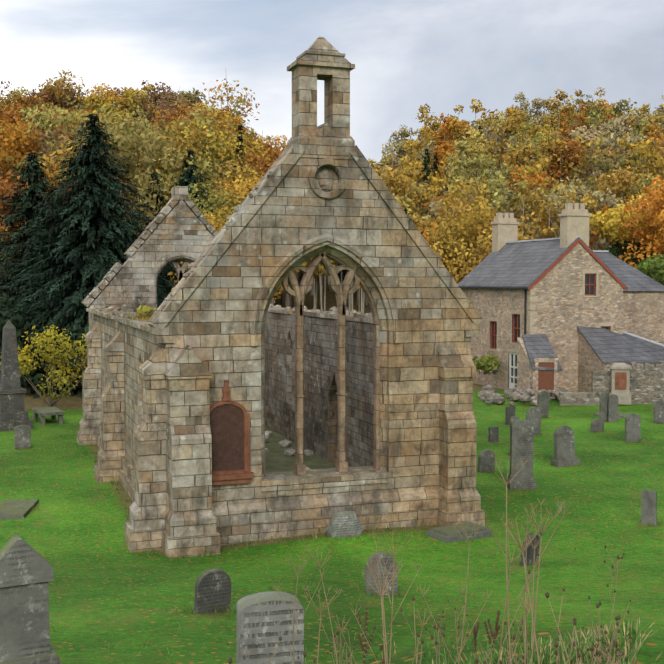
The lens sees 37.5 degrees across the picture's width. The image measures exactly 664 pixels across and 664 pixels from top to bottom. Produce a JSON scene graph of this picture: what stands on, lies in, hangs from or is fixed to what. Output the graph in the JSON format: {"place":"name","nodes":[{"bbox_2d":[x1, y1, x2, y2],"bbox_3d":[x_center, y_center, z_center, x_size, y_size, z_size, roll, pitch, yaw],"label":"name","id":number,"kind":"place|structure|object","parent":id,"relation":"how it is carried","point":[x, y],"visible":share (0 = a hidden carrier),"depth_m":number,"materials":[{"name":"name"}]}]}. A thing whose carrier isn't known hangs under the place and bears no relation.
{"place":"outdoors","nodes":[
{"label":"outdoors","id":0,"kind":"place"},
{"bbox_2d":[81,186,274,307],"bbox_3d":[-6.617,-2.467,42.675,8.323,7.650,1.040,-1,3,-19],"label":"stone trim","id":1,"kind":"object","parent":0,"point":[178,193],"visible":0.56,"depth_m":41.98,"materials":[{"name":"grey stone"}]},
{"bbox_2d":[0,171,663,663],"bbox_3d":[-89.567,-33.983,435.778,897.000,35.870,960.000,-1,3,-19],"label":"ground","id":2,"kind":"structure","parent":0,"point":[112,601],"depth_m":20.85,"materials":[{"name":"green plant"}]},
{"bbox_2d":[90,313,159,466],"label":"church side wall","id":3,"kind":"structure","parent":2,"relation":"on","point":[140,347],"depth_m":28.79,"materials":[{"name":"beige stone"}]},
{"bbox_2d":[86,308,149,331],"bbox_3d":[-6.895,-0.518,32.706,1.127,0.152,17.958,-1,3,-19],"label":"wall coping","id":4,"kind":"object","parent":3,"relation":"on","point":[141,325],"visible":0.5,"depth_m":29.32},
{"bbox_2d":[97,424,164,528],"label":"wall plinth","id":5,"kind":"structure","parent":2,"relation":"on","point":[126,474],"depth_m":28.69,"materials":[{"name":"beige stone"}]},
{"bbox_2d":[89,200,213,330],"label":"far gable wall","id":6,"kind":"structure","parent":2,"relation":"on","point":[180,227],"depth_m":41.83,"materials":[{"name":"grey stone"}]},
{"bbox_2d":[236,591,303,663],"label":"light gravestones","id":7,"kind":"object","parent":2,"relation":"on","point":[264,621],"visible":1,"depth_m":5.24,"materials":[{"name":"stone"}]},
{"bbox_2d":[77,321,484,557],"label":"buttresses","id":8,"kind":"structure","parent":2,"relation":"on","point":[190,520],"depth_m":22.68,"materials":[{"name":"beige stone"}]},
{"bbox_2d":[89,37,482,545],"bbox_3d":[-3.230,-1.427,32.796,8.413,12.380,19.638,-1,3,-19],"label":"stone trim","id":9,"kind":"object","parent":2,"relation":"on","point":[235,523],"visible":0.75,"depth_m":23.66,"materials":[{"name":"beige stone"}]},
{"bbox_2d":[292,65,349,136],"bbox_3d":[-0.275,-5.514,23.896,1.280,1.750,0.660,-1,3,-19],"label":"bellcote","id":10,"kind":"object","parent":9,"relation":"on","point":[305,78],"visible":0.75,"depth_m":23.66,"materials":[{"name":"beige stone"}]},
{"bbox_2d":[265,427,334,472],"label":"church interior floor","id":11,"kind":"structure","parent":2,"relation":"on","point":[277,459],"depth_m":33.57,"materials":[{"name":"green plant"}]},
{"bbox_2d":[265,431,312,469],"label":"fallen stones","id":12,"kind":"object","parent":11,"relation":"on","point":[287,443],"visible":0.08,"depth_m":34.95,"materials":[{"name":"grey stone"}]},
{"bbox_2d":[0,107,629,398],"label":"conifer trees","id":13,"kind":"object","parent":2,"relation":"on","point":[39,277],"visible":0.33,"depth_m":58.85,"materials":[{"name":"green plant"}]},
{"bbox_2d":[160,122,471,507],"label":"church gable","id":14,"kind":"structure","parent":2,"relation":"on","point":[211,317],"depth_m":23.75,"materials":[{"name":"beige stone"}]},
{"bbox_2d":[210,380,253,485],"bbox_3d":[-2.471,2.357,22.989,1.280,2.460,0.160,-1,3,-19],"label":"memorial tablet","id":15,"kind":"object","parent":14,"relation":"attached to","point":[240,476],"visible":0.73,"depth_m":23.07,"materials":[{"name":"stone"}]},
{"bbox_2d":[210,404,243,470],"bbox_3d":[-2.476,2.476,23.010,0.820,1.560,0.018,-1,3,-19],"label":"memorial tablet face","id":16,"kind":"object","parent":15,"relation":"attached to","point":[227,427],"visible":0.9,"depth_m":23.01},
{"bbox_2d":[263,251,379,476],"bbox_3d":[-0.280,0.755,24.230,3.040,5.614,0.350,-1,3,-19],"label":"window tracery","id":17,"kind":"object","parent":14,"relation":"in","point":[342,292],"visible":0.83,"depth_m":24.18,"materials":[{"name":"beige stone"}]},
{"bbox_2d":[265,311,373,466],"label":"church wall","id":18,"kind":"structure","parent":2,"relation":"on","point":[320,387],"depth_m":33.78,"materials":[{"name":"grey stone"}]},
{"bbox_2d":[268,307,372,322],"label":"wall top stones","id":19,"kind":"object","parent":18,"relation":"on","point":[349,317],"visible":0.38,"depth_m":33.74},
{"bbox_2d":[0,96,663,312],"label":"autumn trees","id":20,"kind":"object","parent":2,"relation":"on","point":[364,300],"depth_m":97.10,"materials":[{"name":"brown plant"}]},
{"bbox_2d":[0,320,663,663],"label":"gravestones","id":21,"kind":"object","parent":2,"relation":"on","point":[26,572],"depth_m":24.65,"materials":[{"name":"grey stone"}]},
{"bbox_2d":[6,310,662,663],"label":"grass tufts","id":22,"kind":"object","parent":2,"relation":"on","point":[373,594],"visible":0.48,"depth_m":21.56,"materials":[{"name":"green plant"}]},
{"bbox_2d":[325,511,363,537],"bbox_3d":[0.271,4.693,23.541,0.685,0.787,0.743,2,4,37],"label":"gravestone","id":23,"kind":"object","parent":2,"relation":"on","point":[347,523],"visible":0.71,"depth_m":23.40,"materials":[{"name":"stone"}]},
{"bbox_2d":[270,451,629,663],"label":"weed stalks","id":24,"kind":"object","parent":2,"relation":"on","point":[533,634],"visible":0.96,"depth_m":3.48,"materials":[{"name":"plant"}]},
{"bbox_2d":[357,607,499,663],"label":"dock seed spikes","id":25,"kind":"object","parent":24,"relation":"on","point":[475,631],"visible":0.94,"depth_m":4.67,"materials":[{"name":"brown plant"}]},
{"bbox_2d":[228,545,631,663],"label":"weed seed heads","id":26,"kind":"object","parent":24,"relation":"on","point":[494,633],"visible":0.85,"depth_m":4.05,"materials":[{"name":"brown plant"}]},
{"bbox_2d":[426,522,491,542],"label":"ledger slab","id":27,"kind":"structure","parent":2,"relation":"on","point":[448,534],"depth_m":23.50,"materials":[{"name":"stone"}]},
{"bbox_2d":[478,384,568,405],"bbox_3d":[9.819,3.203,50.231,4.645,0.748,5.336,1,3,10],"label":"rubble heap","id":28,"kind":"object","parent":2,"relation":"on","point":[488,394],"visible":0.71,"depth_m":49.65,"materials":[{"name":"grey stone"}]},
{"bbox_2d":[415,618,658,663],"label":"long grass","id":29,"kind":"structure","parent":2,"relation":"on","point":[625,641],"depth_m":4.79,"materials":[{"name":"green plant"}]},
{"bbox_2d":[517,337,558,393],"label":"shed walls","id":30,"kind":"structure","parent":2,"relation":"on","point":[525,374],"depth_m":51.36,"materials":[{"name":"beige stone"}]},
{"bbox_2d":[522,334,561,370],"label":"shed roof","id":31,"kind":"structure","parent":30,"relation":"on","point":[538,346],"depth_m":51.45,"materials":[{"name":"grey stone"}]},
{"bbox_2d":[538,362,553,396],"bbox_3d":[11.007,2.528,50.450,0.850,1.950,0.100,0,3,-7],"label":"shed door","id":32,"kind":"structure","parent":30,"relation":"in","point":[546,380],"depth_m":50.40,"materials":[{"name":"brown wood"}]},
{"bbox_2d":[534,358,557,395],"bbox_3d":[11.010,2.420,50.424,1.250,2.170,0.140,0,3,-7],"label":"door frame","id":33,"kind":"object","parent":30,"relation":"attached to","point":[537,360],"visible":0.76,"depth_m":50.32,"materials":[{"name":"beige stone"}]},
{"bbox_2d":[461,243,663,391],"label":"house walls","id":34,"kind":"structure","parent":2,"relation":"on","point":[564,308],"depth_m":53.59,"materials":[{"name":"beige stone"}]},
{"bbox_2d":[509,352,516,388],"bbox_3d":[10.072,2.237,54.103,0.080,2.200,1.000,-1,3,-19],"label":"white house door","id":35,"kind":"structure","parent":34,"relation":"in","point":[512,385],"depth_m":54.26,"materials":[{"name":"white wood"}]},
{"bbox_2d":[460,287,627,333],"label":"house gutters","id":36,"kind":"object","parent":34,"relation":"attached to","point":[525,297],"visible":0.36,"depth_m":52.70,"materials":[{"name":"metal"}]},
{"bbox_2d":[488,270,612,387],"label":"house dressings","id":37,"kind":"structure","parent":34,"relation":"attached to","point":[532,314],"depth_m":53.32,"materials":[{"name":"beige stone"}]},
{"bbox_2d":[491,273,609,348],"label":"window frames","id":38,"kind":"structure","parent":34,"relation":"in","point":[589,294],"depth_m":53.76,"materials":[{"name":"red wood"}]},
{"bbox_2d":[458,237,663,290],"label":"house roof","id":39,"kind":"structure","parent":34,"relation":"on","point":[524,264],"depth_m":57.16,"materials":[{"name":"grey tile"}]},
{"bbox_2d":[491,203,590,251],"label":"chimneys","id":40,"kind":"object","parent":39,"relation":"on","point":[574,220],"visible":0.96,"depth_m":53.14,"materials":[{"name":"beige stone"}]},
{"bbox_2d":[506,236,608,251],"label":"roof ridge","id":41,"kind":"structure","parent":39,"relation":"on","point":[553,239],"depth_m":58.09,"materials":[{"name":"grey stone"}]},
{"bbox_2d":[528,239,626,290],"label":"house bargeboards","id":42,"kind":"object","parent":34,"relation":"attached to","point":[590,252],"visible":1,"depth_m":52.84,"materials":[{"name":"red wood"}]},
{"bbox_2d":[559,361,663,405],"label":"churchyard wall","id":43,"kind":"structure","parent":2,"relation":"on","point":[646,383],"depth_m":47.54,"materials":[{"name":"grey stone"}]},
{"bbox_2d":[608,362,631,404],"bbox_3d":[13.989,2.493,47.647,1.000,1.980,0.790,0,3,7],"label":"stone monument","id":44,"kind":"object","parent":43,"relation":"attached to","point":[624,397],"depth_m":47.30,"materials":[{"name":"grey stone"}]},
{"bbox_2d":[615,372,626,389],"bbox_3d":[13.947,2.365,47.305,0.540,0.830,0.035,0,3,7],"label":"monument plaque","id":45,"kind":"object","parent":44,"relation":"attached to","point":[620,380],"depth_m":47.29,"materials":[{"name":"brown stone"}]},
{"bbox_2d":[578,330,659,391],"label":"outbuilding walls","id":46,"kind":"structure","parent":2,"relation":"on","point":[589,361],"depth_m":52.40,"materials":[{"name":"beige stone"}]},
{"bbox_2d":[577,326,663,363],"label":"outbuilding roof","id":47,"kind":"structure","parent":46,"relation":"on","point":[607,346],"depth_m":52.45,"materials":[{"name":"grey stone"}]},
{"bbox_2d":[623,331,663,345],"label":"roof flashing","id":48,"kind":"object","parent":47,"relation":"on","point":[642,338],"visible":0.33,"depth_m":55.29,"materials":[{"name":"grey metal"}]},
{"bbox_2d":[0,0,663,173],"label":"sky","id":49,"kind":"structure","parent":0,"point":[406,55],"materials":[{"name":"grey"}]},
{"bbox_2d":[492,275,607,383],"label":"house windows","id":50,"kind":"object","parent":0,"point":[586,292],"depth_m":53.94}
]}

